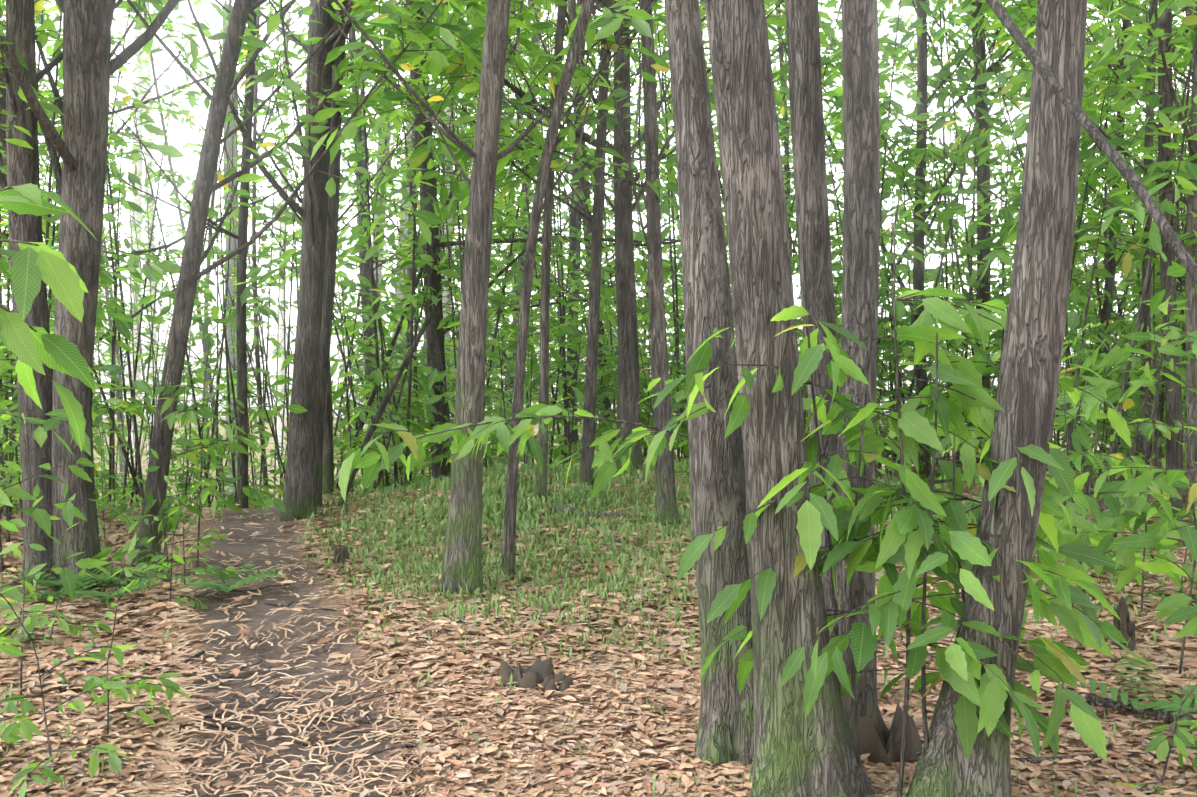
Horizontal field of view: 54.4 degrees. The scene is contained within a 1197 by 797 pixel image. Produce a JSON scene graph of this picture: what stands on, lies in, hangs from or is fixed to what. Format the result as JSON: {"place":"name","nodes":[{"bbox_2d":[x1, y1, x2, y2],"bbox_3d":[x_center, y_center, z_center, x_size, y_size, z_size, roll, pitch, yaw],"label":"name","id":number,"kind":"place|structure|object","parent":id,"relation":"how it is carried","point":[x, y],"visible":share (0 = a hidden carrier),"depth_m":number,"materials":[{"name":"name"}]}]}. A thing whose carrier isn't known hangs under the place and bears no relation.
{"place":"outdoors","nodes":[
{"label":"outdoors","id":0,"kind":"place"},
{"bbox_2d":[1,0,1191,417],"label":"sky","id":1,"kind":"structure","parent":0,"point":[187,135],"materials":[{"name":"white"}]},
{"bbox_2d":[0,417,1195,796],"bbox_3d":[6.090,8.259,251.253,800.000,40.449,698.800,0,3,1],"label":"terrain","id":2,"kind":"structure","parent":0,"point":[254,611],"depth_m":5.79,"materials":[{"name":"brown soil"}]},
{"bbox_2d":[0,183,1196,760],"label":"chestnut leaves","id":3,"kind":"object","parent":2,"relation":"on","point":[58,275],"visible":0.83,"depth_m":3.77,"materials":[{"name":"green plant"}]},
{"bbox_2d":[0,458,1196,796],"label":"grass","id":4,"kind":"structure","parent":2,"relation":"on","point":[604,498],"depth_m":8.08,"materials":[{"name":"green plant"}]},
{"bbox_2d":[0,562,1196,718],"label":"ferns","id":5,"kind":"object","parent":2,"relation":"on","point":[1174,705],"visible":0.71,"depth_m":6.77,"materials":[{"name":"green leaf"}]},
{"bbox_2d":[0,462,1196,796],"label":"dead leaf litter","id":6,"kind":"object","parent":2,"relation":"on","point":[672,742],"visible":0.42,"depth_m":4.99,"materials":[{"name":"brown plant"}]},
{"bbox_2d":[0,471,1196,796],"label":"catkin litter","id":7,"kind":"object","parent":2,"relation":"on","point":[166,763],"visible":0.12,"depth_m":5.00,"materials":[{"name":"plant"}]},
{"bbox_2d":[0,0,1196,796],"bbox_3d":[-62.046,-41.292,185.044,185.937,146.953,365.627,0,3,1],"label":"trees","id":8,"kind":"object","parent":2,"relation":"on","point":[748,464],"depth_m":8.15,"materials":[{"name":"green plant"}]},
{"bbox_2d":[334,543,1135,765],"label":"stumps","id":9,"kind":"object","parent":2,"relation":"on","point":[877,738],"visible":0.62,"depth_m":4.44,"materials":[{"name":"brown wood"}]}
]}

